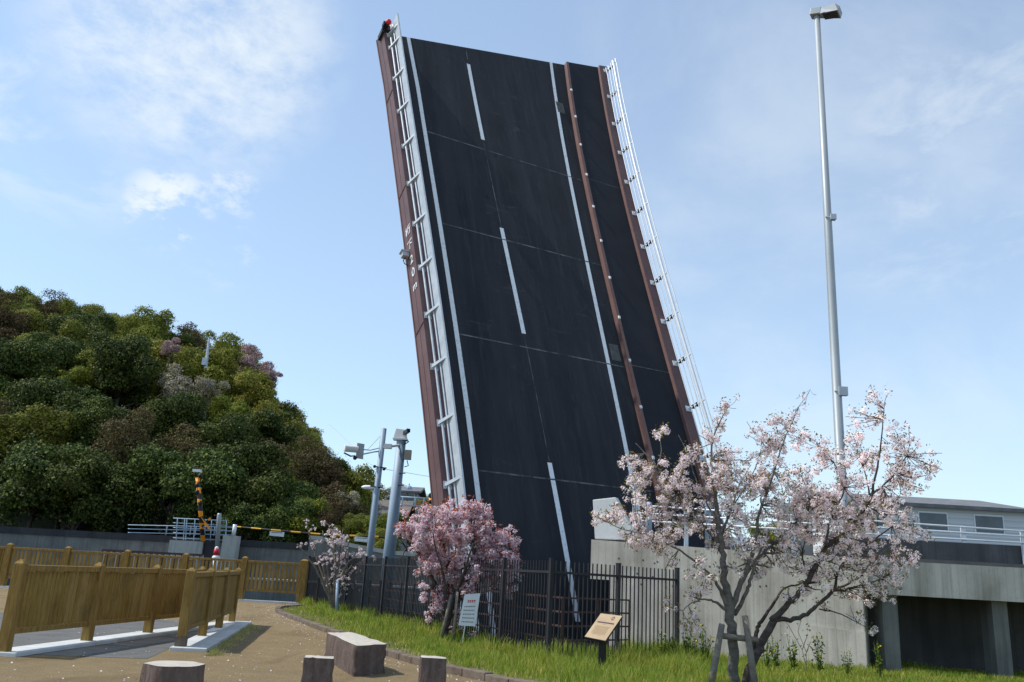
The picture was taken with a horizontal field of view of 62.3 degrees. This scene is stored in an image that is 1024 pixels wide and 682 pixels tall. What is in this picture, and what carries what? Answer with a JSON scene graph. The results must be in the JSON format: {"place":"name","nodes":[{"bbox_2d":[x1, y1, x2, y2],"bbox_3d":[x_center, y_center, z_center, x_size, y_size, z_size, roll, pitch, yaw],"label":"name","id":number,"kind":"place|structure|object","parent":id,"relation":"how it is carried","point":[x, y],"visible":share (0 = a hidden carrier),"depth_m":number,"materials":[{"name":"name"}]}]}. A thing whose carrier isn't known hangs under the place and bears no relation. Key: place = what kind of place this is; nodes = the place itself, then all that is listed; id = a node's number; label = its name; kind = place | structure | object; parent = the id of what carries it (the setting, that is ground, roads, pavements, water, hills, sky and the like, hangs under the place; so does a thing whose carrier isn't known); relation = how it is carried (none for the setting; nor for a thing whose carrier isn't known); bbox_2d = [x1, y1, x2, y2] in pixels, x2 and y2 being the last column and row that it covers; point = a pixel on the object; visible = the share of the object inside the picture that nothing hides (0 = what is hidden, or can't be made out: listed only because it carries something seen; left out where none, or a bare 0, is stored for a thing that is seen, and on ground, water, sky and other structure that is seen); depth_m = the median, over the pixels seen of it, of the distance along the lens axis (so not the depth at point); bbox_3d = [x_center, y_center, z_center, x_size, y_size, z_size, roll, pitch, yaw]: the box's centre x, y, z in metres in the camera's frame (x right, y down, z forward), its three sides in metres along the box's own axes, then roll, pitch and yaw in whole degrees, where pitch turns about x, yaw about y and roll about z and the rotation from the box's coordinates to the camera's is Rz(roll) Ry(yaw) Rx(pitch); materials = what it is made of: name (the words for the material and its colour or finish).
{"place":"outdoors","nodes":[
{"label":"outdoors","id":0,"kind":"place"},
{"bbox_2d":[0,613,208,658],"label":"ramp path","id":1,"kind":"structure","parent":0,"point":[145,648],"depth_m":15.14,"materials":[{"name":"concrete"}]},
{"bbox_2d":[0,621,225,656],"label":"concrete plinth","id":2,"kind":"structure","parent":1,"relation":"on","point":[18,651],"depth_m":14.36,"materials":[{"name":"concrete"}]},
{"bbox_2d":[0,559,222,651],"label":"timber fence","id":3,"kind":"object","parent":2,"relation":"on","point":[90,599],"visible":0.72,"depth_m":14.54,"materials":[{"name":"brown wood"}]},
{"bbox_2d":[1,394,414,551],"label":"hill","id":4,"kind":"structure","parent":0,"point":[41,523],"depth_m":59.69,"materials":[{"name":"plant"}]},
{"bbox_2d":[0,291,34,346],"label":"hillside tree","id":5,"kind":"object","parent":4,"relation":"on","point":[7,319],"visible":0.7,"depth_m":93.24,"materials":[{"name":"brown plant"}]},
{"bbox_2d":[0,375,57,414],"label":"hillside tree","id":6,"kind":"object","parent":4,"relation":"on","point":[10,397],"visible":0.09,"depth_m":69.22,"materials":[{"name":"green plant"}]},
{"bbox_2d":[4,308,55,335],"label":"hillside tree","id":7,"kind":"object","parent":4,"relation":"on","point":[40,327],"visible":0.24,"depth_m":97.73,"materials":[{"name":"green plant"}]},
{"bbox_2d":[0,337,66,391],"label":"hillside tree","id":8,"kind":"object","parent":4,"relation":"on","point":[14,362],"visible":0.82,"depth_m":73.64,"materials":[{"name":"green plant"}]},
{"bbox_2d":[0,401,81,462],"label":"hillside tree","id":9,"kind":"object","parent":4,"relation":"on","point":[17,428],"visible":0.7,"depth_m":62.52,"materials":[{"name":"green plant"}]},
{"bbox_2d":[27,288,80,318],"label":"hillside tree","id":10,"kind":"object","parent":4,"relation":"on","point":[49,305],"visible":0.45,"depth_m":106.92,"materials":[{"name":"brown plant"}]},
{"bbox_2d":[1,377,109,436],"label":"hillside tree","id":11,"kind":"object","parent":4,"relation":"on","point":[59,397],"visible":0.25,"depth_m":67.02,"materials":[{"name":"green plant"}]},
{"bbox_2d":[22,327,92,380],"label":"hillside tree","id":12,"kind":"object","parent":4,"relation":"on","point":[71,346],"visible":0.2,"depth_m":81.85,"materials":[{"name":"green plant"}]},
{"bbox_2d":[46,318,91,354],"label":"hillside tree","id":13,"kind":"object","parent":4,"relation":"on","point":[69,325],"visible":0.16,"depth_m":90.51,"materials":[{"name":"green plant"}]},
{"bbox_2d":[46,298,105,322],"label":"hillside tree","id":14,"kind":"object","parent":4,"relation":"on","point":[68,302],"visible":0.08,"depth_m":104.38,"materials":[{"name":"green plant"}]},
{"bbox_2d":[43,312,111,342],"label":"hillside tree","id":15,"kind":"object","parent":4,"relation":"on","point":[85,321],"visible":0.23,"depth_m":93.52,"materials":[{"name":"green plant"}]},
{"bbox_2d":[56,364,103,392],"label":"hillside tree","id":16,"kind":"object","parent":4,"relation":"on","point":[79,375],"visible":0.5,"depth_m":78.88,"materials":[{"name":"green plant"}]},
{"bbox_2d":[54,377,105,399],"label":"hillside tree","id":17,"kind":"object","parent":4,"relation":"on","point":[85,392],"visible":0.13,"depth_m":75.07,"materials":[{"name":"green plant"}]},
{"bbox_2d":[44,401,125,453],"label":"hillside tree","id":18,"kind":"object","parent":4,"relation":"on","point":[89,414],"visible":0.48,"depth_m":65.45,"materials":[{"name":"green plant"}]},
{"bbox_2d":[54,307,120,331],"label":"hillside tree","id":19,"kind":"object","parent":4,"relation":"on","point":[107,320],"visible":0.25,"depth_m":99.57,"materials":[{"name":"green plant"}]},
{"bbox_2d":[53,390,136,441],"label":"hillside tree","id":20,"kind":"object","parent":4,"relation":"on","point":[107,402],"visible":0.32,"depth_m":67.46,"materials":[{"name":"green plant"}]},
{"bbox_2d":[68,347,147,397],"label":"hillside tree","id":21,"kind":"object","parent":4,"relation":"on","point":[86,355],"visible":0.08,"depth_m":81.39,"materials":[{"name":"green plant"}]},
{"bbox_2d":[81,327,166,408],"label":"hillside tree","id":22,"kind":"object","parent":4,"relation":"on","point":[120,370],"visible":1,"depth_m":77.56,"materials":[{"name":"green plant"}]},
{"bbox_2d":[85,403,179,464],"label":"hillside tree","id":23,"kind":"object","parent":4,"relation":"on","point":[120,441],"visible":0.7,"depth_m":62.31,"materials":[{"name":"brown plant"}]},
{"bbox_2d":[109,335,183,410],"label":"hillside tree","id":24,"kind":"object","parent":4,"relation":"on","point":[161,357],"visible":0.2,"depth_m":85.30,"materials":[{"name":"green plant"}]},
{"bbox_2d":[114,304,179,351],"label":"hillside tree","id":25,"kind":"object","parent":4,"relation":"on","point":[155,327],"visible":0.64,"depth_m":98.33,"materials":[{"name":"green plant"}]},
{"bbox_2d":[125,388,213,450],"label":"hillside tree","id":26,"kind":"object","parent":4,"relation":"on","point":[180,408],"visible":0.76,"depth_m":67.45,"materials":[{"name":"green plant"}]},
{"bbox_2d":[155,363,203,398],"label":"hillside tree","id":27,"kind":"object","parent":4,"relation":"on","point":[171,386],"visible":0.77,"depth_m":76.74,"materials":[{"name":"grey plant"}]},
{"bbox_2d":[154,422,217,463],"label":"hillside tree","id":28,"kind":"object","parent":4,"relation":"on","point":[185,444],"visible":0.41,"depth_m":63.79,"materials":[{"name":"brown plant"}]},
{"bbox_2d":[174,321,210,349],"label":"hillside tree","id":29,"kind":"object","parent":4,"relation":"on","point":[186,328],"visible":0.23,"depth_m":104.03,"materials":[{"name":"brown plant"}]},
{"bbox_2d":[154,343,243,420],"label":"hillside tree","id":30,"kind":"object","parent":4,"relation":"on","point":[212,371],"visible":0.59,"depth_m":83.39,"materials":[{"name":"green plant"}]},
{"bbox_2d":[195,374,229,416],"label":"hillside tree","id":31,"kind":"object","parent":4,"relation":"on","point":[205,383],"visible":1,"depth_m":75.80,"materials":[{"name":"grey plant"}]},
{"bbox_2d":[190,409,259,451],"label":"hillside tree","id":32,"kind":"object","parent":4,"relation":"on","point":[230,428],"visible":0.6,"depth_m":65.62,"materials":[{"name":"green plant"}]},
{"bbox_2d":[206,394,255,422],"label":"hillside tree","id":33,"kind":"object","parent":4,"relation":"on","point":[218,405],"visible":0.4,"depth_m":77.68,"materials":[{"name":"green plant"}]},
{"bbox_2d":[212,330,267,368],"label":"hillside tree","id":34,"kind":"object","parent":4,"relation":"on","point":[229,338],"visible":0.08,"depth_m":100.23,"materials":[{"name":"green plant"}]},
{"bbox_2d":[204,366,276,411],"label":"hillside tree","id":35,"kind":"object","parent":4,"relation":"on","point":[252,389],"visible":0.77,"depth_m":82.02,"materials":[{"name":"green plant"}]},
{"bbox_2d":[235,343,276,409],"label":"hillside tree","id":36,"kind":"object","parent":4,"relation":"on","point":[247,360],"visible":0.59,"depth_m":85.70,"materials":[{"name":"pink plant"}]},
{"bbox_2d":[237,406,304,451],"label":"hillside tree","id":37,"kind":"object","parent":4,"relation":"on","point":[270,423],"visible":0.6,"depth_m":73.99,"materials":[{"name":"green plant"}]},
{"bbox_2d":[246,397,312,446],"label":"hillside tree","id":38,"kind":"object","parent":4,"relation":"on","point":[261,405],"visible":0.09,"depth_m":78.36,"materials":[{"name":"green plant"}]},
{"bbox_2d":[282,434,339,484],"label":"hillside tree","id":39,"kind":"object","parent":4,"relation":"on","point":[316,461],"visible":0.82,"depth_m":65.39,"materials":[{"name":"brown plant"}]},
{"bbox_2d":[307,460,352,497],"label":"hillside tree","id":40,"kind":"object","parent":4,"relation":"on","point":[321,479],"visible":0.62,"depth_m":64.77,"materials":[{"name":"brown plant"}]},
{"bbox_2d":[317,481,367,515],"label":"hillside tree","id":41,"kind":"object","parent":4,"relation":"on","point":[330,495],"visible":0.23,"depth_m":61.88,"materials":[{"name":"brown plant"}]},
{"bbox_2d":[317,461,381,515],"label":"hillside tree","id":42,"kind":"object","parent":4,"relation":"on","point":[365,497],"visible":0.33,"depth_m":65.47,"materials":[{"name":"green plant"}]},
{"bbox_2d":[350,500,415,550],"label":"house","id":43,"kind":"structure","parent":4,"relation":"on","point":[383,506],"depth_m":67.62,"materials":[{"name":"white paint"}]},
{"bbox_2d":[400,486,426,517],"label":"house","id":44,"kind":"structure","parent":4,"relation":"on","point":[417,492],"depth_m":73.04,"materials":[{"name":"white paint"}]},
{"bbox_2d":[204,624,263,655],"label":"grass","id":45,"kind":"structure","parent":0,"point":[215,651],"depth_m":16.06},
{"bbox_2d":[0,588,484,681],"bbox_3d":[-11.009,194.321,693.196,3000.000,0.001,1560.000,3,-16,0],"label":"ground","id":46,"kind":"structure","parent":0,"point":[281,661],"depth_m":12.81,"materials":[{"name":"soil"}]},
{"bbox_2d":[0,586,298,604],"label":"path end kerb","id":47,"kind":"structure","parent":46,"relation":"on","point":[265,601],"depth_m":33.54,"materials":[{"name":"concrete"}]},
{"bbox_2d":[0,543,308,602],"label":"timber fence","id":48,"kind":"object","parent":47,"relation":"on","point":[7,554],"visible":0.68,"depth_m":34.01,"materials":[{"name":"brown wood"}]},
{"bbox_2d":[101,549,203,573],"bbox_3d":[-15.783,10.057,36.920,4.459,1.748,0.100,3,-16,0],"label":"bank railing","id":49,"kind":"object","parent":46,"relation":"on","point":[151,553],"visible":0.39,"depth_m":37.09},
{"bbox_2d":[0,526,307,579],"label":"quay wall","id":50,"kind":"structure","parent":46,"relation":"on","point":[100,541],"depth_m":46.06,"materials":[{"name":"concrete"}]},
{"bbox_2d":[139,661,204,681],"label":"stone stump","id":51,"kind":"object","parent":46,"relation":"on","point":[172,671],"visible":1,"depth_m":8.18,"materials":[{"name":"stone"}]},
{"bbox_2d":[165,535,240,570],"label":"landing block","id":52,"kind":"structure","parent":46,"relation":"on","point":[229,546],"depth_m":45.06,"materials":[{"name":"concrete"}]},
{"bbox_2d":[173,518,226,540],"bbox_3d":[-16.785,10.158,45.596,3.052,1.160,0.055,3,-16,0],"label":"landing railing","id":53,"kind":"object","parent":52,"relation":"on","point":[194,533],"visible":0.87,"depth_m":45.59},
{"bbox_2d":[169,621,251,651],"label":"concrete plinth","id":54,"kind":"structure","parent":46,"relation":"on","point":[214,637],"depth_m":16.35,"materials":[{"name":"concrete"}]},
{"bbox_2d":[174,568,241,646],"bbox_3d":[-6.316,5.527,18.036,0.180,1.360,7.266,6,-16,-10],"label":"timber fence","id":55,"kind":"object","parent":54,"relation":"on","point":[209,595],"visible":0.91,"depth_m":16.73,"materials":[{"name":"brown wood"}]},
{"bbox_2d":[83,535,437,613],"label":"quay wall","id":56,"kind":"structure","parent":46,"relation":"on","point":[291,597],"depth_m":45.72,"materials":[{"name":"concrete"}]},
{"bbox_2d":[192,469,211,541],"bbox_3d":[-16.568,8.750,45.183,1.462,3.764,0.408,3,-16,0],"label":"crossing signal","id":57,"kind":"object","parent":56,"relation":"on","point":[202,522],"visible":1,"depth_m":45.10,"materials":[{"name":"yellow paint"}]},
{"bbox_2d":[301,655,333,681],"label":"stone bollard","id":58,"kind":"object","parent":46,"relation":"on","point":[317,668],"visible":1,"depth_m":9.60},
{"bbox_2d":[324,632,386,676],"bbox_3d":[-2.529,4.999,13.589,0.596,0.461,2.765,9,-17,-21],"label":"stone bench","id":59,"kind":"object","parent":46,"relation":"on","point":[354,654],"visible":0.95,"depth_m":12.79,"materials":[{"name":"stone"}]},
{"bbox_2d":[343,428,386,606],"bbox_3d":[-6.529,7.381,36.212,1.938,7.530,0.416,8,-16,-18],"label":"camera pole","id":60,"kind":"object","parent":46,"relation":"on","point":[358,449],"visible":0.95,"depth_m":36.64,"materials":[{"name":"metal"}]},
{"bbox_2d":[418,655,446,681],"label":"stone bollard","id":61,"kind":"object","parent":46,"relation":"on","point":[432,668],"visible":1,"depth_m":10.64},
{"bbox_2d":[376,13,748,647],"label":"lifting bridge","id":62,"kind":"structure","parent":46,"relation":"on","point":[553,390],"depth_m":31.18,"materials":[{"name":"asphalt"}]},
{"bbox_2d":[286,610,951,681],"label":"grass bed","id":63,"kind":"object","parent":46,"relation":"on","point":[533,679],"visible":0.06,"depth_m":16.57,"materials":[{"name":"plant"}]},
{"bbox_2d":[296,520,375,610],"bbox_3d":[-5.882,7.567,28.248,2.706,3.150,1.357,3,-16,0],"label":"cherry tree","id":64,"kind":"object","parent":63,"relation":"on","point":[329,590],"visible":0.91,"depth_m":28.33,"materials":[{"name":"pink plant"}]},
{"bbox_2d":[377,428,411,609],"bbox_3d":[-4.480,6.610,31.647,0.992,6.788,1.050,3,-16,0],"label":"camera pole","id":65,"kind":"object","parent":63,"relation":"on","point":[402,454],"visible":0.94,"depth_m":31.97,"materials":[{"name":"metal"}]},
{"bbox_2d":[275,604,534,681],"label":"path kerb","id":66,"kind":"structure","parent":63,"relation":"on","point":[481,675],"depth_m":14.26,"materials":[{"name":"concrete"}]},
{"bbox_2d":[305,556,554,654],"bbox_3d":[-3.790,7.323,24.961,0.085,1.896,21.228,10,-17,-23],"label":"metal fence","id":67,"kind":"object","parent":63,"relation":"on","point":[364,580],"visible":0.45,"depth_m":21.12,"materials":[{"name":"metal"}]},
{"bbox_2d":[392,494,524,641],"bbox_3d":[-1.248,5.212,19.244,3.150,3.456,1.611,3,-16,0],"label":"cherry tree","id":68,"kind":"object","parent":63,"relation":"on","point":[489,548],"visible":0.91,"depth_m":19.24,"materials":[{"name":"pink plant"}]},
{"bbox_2d":[458,593,479,641],"bbox_3d":[-0.951,6.158,18.494,0.435,1.286,0.070,3,-16,0],"label":"notice board","id":69,"kind":"object","parent":63,"relation":"on","point":[468,614],"visible":0.98,"depth_m":18.53,"materials":[{"name":"white paint"}]},
{"bbox_2d":[368,579,630,647],"bbox_3d":[-1.026,7.494,23.600,2.148,1.217,14.066,10,-17,-23],"label":"pit railing","id":70,"kind":"object","parent":63,"relation":"on","point":[561,612],"visible":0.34,"depth_m":18.38,"materials":[{"name":"metal"}]},
{"bbox_2d":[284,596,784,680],"bbox_3d":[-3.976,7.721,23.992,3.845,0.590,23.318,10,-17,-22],"label":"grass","id":71,"kind":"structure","parent":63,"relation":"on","point":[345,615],"depth_m":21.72,"materials":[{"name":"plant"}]},
{"bbox_2d":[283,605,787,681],"bbox_3d":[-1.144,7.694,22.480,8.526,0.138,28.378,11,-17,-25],"label":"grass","id":72,"kind":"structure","parent":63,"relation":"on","point":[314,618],"depth_m":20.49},
{"bbox_2d":[584,613,622,667],"bbox_3d":[1.555,5.162,14.430,0.374,0.983,0.737,-7,-18,32],"label":"information board","id":73,"kind":"object","parent":63,"relation":"on","point":[602,629],"visible":0.93,"depth_m":14.39,"materials":[{"name":"black paint"}]},
{"bbox_2d":[552,561,679,658],"bbox_3d":[2.121,5.383,16.808,3.635,1.896,0.085,16,-20,-37],"label":"metal fence","id":74,"kind":"object","parent":63,"relation":"on","point":[617,588],"visible":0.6,"depth_m":16.88,"materials":[{"name":"metal"}]},
{"bbox_2d":[590,390,825,681],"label":"cherry tree","id":75,"kind":"object","parent":63,"relation":"on","point":[763,480],"visible":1,"depth_m":13.22,"materials":[{"name":"pink plant"}]},
{"bbox_2d":[409,630,1023,681],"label":"grass","id":76,"kind":"structure","parent":63,"relation":"on","point":[684,667],"depth_m":15.39,"materials":[{"name":"plant"}]},
{"bbox_2d":[708,615,758,681],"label":"support","id":77,"kind":"object","parent":63,"relation":"on","point":[747,638],"visible":1,"depth_m":12.56,"materials":[{"name":"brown wood"}]},
{"bbox_2d":[742,385,941,681],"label":"cherry tree","id":78,"kind":"object","parent":63,"relation":"on","point":[848,525],"visible":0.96,"depth_m":13.46,"materials":[{"name":"pink plant"}]},
{"bbox_2d":[590,497,870,668],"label":"abutment wall","id":79,"kind":"structure","parent":46,"relation":"on","point":[840,633],"depth_m":19.24,"materials":[{"name":"concrete"}]},
{"bbox_2d":[823,536,1023,678],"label":"viaduct edge","id":80,"kind":"object","parent":46,"relation":"on","point":[955,616],"visible":0.69,"depth_m":19.53,"materials":[{"name":"concrete"}]},
{"bbox_2d":[0,0,1023,537],"label":"sky","id":81,"kind":"structure","parent":0,"point":[220,165],"materials":[{"name":"blue"}]},
{"bbox_2d":[795,554,1023,567],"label":"approach road","id":82,"kind":"structure","parent":0,"point":[972,563],"depth_m":18.20,"materials":[{"name":"concrete"}]},
{"bbox_2d":[773,503,812,554],"bbox_3d":[7.170,4.790,21.515,0.850,1.260,0.600,3,-16,0],"label":"equipment cabinet","id":83,"kind":"object","parent":82,"relation":"on","point":[808,548],"visible":0.16,"depth_m":21.22,"materials":[{"name":"metal"}]},
{"bbox_2d":[632,504,1023,563],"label":"approach railing","id":84,"kind":"object","parent":82,"relation":"on","point":[963,533],"visible":0.25,"depth_m":20.54,"materials":[{"name":"metal"}]},
{"bbox_2d":[810,3,848,534],"bbox_3d":[9.245,-2.333,24.003,0.896,16.663,0.468,-7,-18,32],"label":"street light","id":85,"kind":"object","parent":82,"relation":"on","point":[833,11],"visible":0.76,"depth_m":24.12,"materials":[{"name":"metal"}]},
{"label":"far bank ground","id":86,"kind":"structure","parent":0,"visible":0},
{"bbox_2d":[0,433,96,527],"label":"hillside tree","id":87,"kind":"object","parent":86,"relation":"on","point":[12,497],"visible":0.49,"depth_m":55.32,"materials":[{"name":"green plant"}]},
{"bbox_2d":[20,445,119,529],"bbox_3d":[-29.315,11.923,55.633,7.791,10.563,6.502,-9,-20,37],"label":"hillside tree","id":88,"kind":"object","parent":86,"relation":"on","point":[59,484],"visible":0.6,"depth_m":54.74,"materials":[{"name":"green plant"}]},
{"bbox_2d":[66,451,174,532],"bbox_3d":[-26.461,12.333,56.431,6.533,10.164,7.282,4,-16,-2],"label":"hillside tree","id":89,"kind":"object","parent":86,"relation":"on","point":[127,478],"visible":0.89,"depth_m":55.40,"materials":[{"name":"green plant"}]},
{"bbox_2d":[120,439,221,535],"bbox_3d":[-22.945,12.171,56.974,7.447,10.799,8.472,0,-16,12],"label":"hillside tree","id":90,"kind":"object","parent":86,"relation":"on","point":[176,475],"visible":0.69,"depth_m":56.26,"materials":[{"name":"green plant"}]},
{"bbox_2d":[157,440,269,537],"bbox_3d":[-20.711,12.452,57.941,9.059,11.150,7.003,-4,-17,26],"label":"hillside tree","id":91,"kind":"object","parent":86,"relation":"on","point":[218,467],"visible":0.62,"depth_m":56.03,"materials":[{"name":"green plant"}]},
{"bbox_2d":[212,500,273,540],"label":"hillside tree","id":92,"kind":"object","parent":86,"relation":"on","point":[240,513],"visible":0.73,"depth_m":54.05,"materials":[{"name":"green plant"}]},
{"bbox_2d":[201,433,292,534],"bbox_3d":[-18.821,11.421,58.857,6.163,9.841,5.529,11,-17,-26],"label":"hillside tree","id":93,"kind":"object","parent":86,"relation":"on","point":[262,449],"visible":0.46,"depth_m":58.65,"materials":[{"name":"green plant"}]},
{"bbox_2d":[216,457,297,539],"bbox_3d":[-17.635,12.604,56.660,7.452,10.104,6.220,-3,-17,21],"label":"hillside tree","id":94,"kind":"object","parent":86,"relation":"on","point":[264,487],"visible":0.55,"depth_m":55.88,"materials":[{"name":"green plant"}]},
{"bbox_2d":[241,496,322,542],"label":"hillside tree","id":95,"kind":"object","parent":86,"relation":"on","point":[279,513],"visible":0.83,"depth_m":53.63,"materials":[{"name":"green plant"}]},
{"bbox_2d":[266,477,325,507],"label":"hillside tree","id":96,"kind":"object","parent":86,"relation":"on","point":[302,489],"visible":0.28,"depth_m":58.50,"materials":[{"name":"green plant"}]},
{"bbox_2d":[281,495,342,539],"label":"hillside tree","id":97,"kind":"object","parent":86,"relation":"on","point":[299,525],"visible":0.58,"depth_m":53.96,"materials":[{"name":"green plant"}]},
{"bbox_2d":[237,526,426,541],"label":"barrier gate","id":98,"kind":"structure","parent":86,"relation":"on","point":[274,532],"depth_m":47.94,"materials":[{"name":"metal"}]},
{"bbox_2d":[315,499,354,537],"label":"hillside tree","id":99,"kind":"object","parent":86,"relation":"on","point":[331,517],"visible":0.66,"depth_m":53.53,"materials":[{"name":"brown plant"}]},
{"bbox_2d":[331,512,367,541],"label":"hillside tree","id":100,"kind":"object","parent":86,"relation":"on","point":[349,524],"visible":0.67,"depth_m":52.82,"materials":[{"name":"green plant"}]},
{"bbox_2d":[353,513,387,538],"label":"hillside tree","id":101,"kind":"object","parent":86,"relation":"on","point":[381,522],"visible":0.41,"depth_m":52.37,"materials":[{"name":"green plant"}]},
{"bbox_2d":[798,491,1023,554],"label":"house","id":102,"kind":"structure","parent":86,"relation":"on","point":[958,512],"depth_m":45.41,"materials":[{"name":"metal"}]},
{"bbox_2d":[917,511,948,530],"bbox_3d":[22.546,9.657,45.390,1.600,1.000,0.100,3,-16,0],"label":"window","id":103,"kind":"structure","parent":102,"relation":"in","point":[941,518],"depth_m":45.36,"materials":[{"name":"glass"}]},
{"bbox_2d":[973,514,1004,533],"bbox_3d":[25.546,9.827,45.390,1.600,1.000,0.100,3,-16,0],"label":"window","id":104,"kind":"structure","parent":102,"relation":"in","point":[986,521],"depth_m":45.36,"materials":[{"name":"glass"}]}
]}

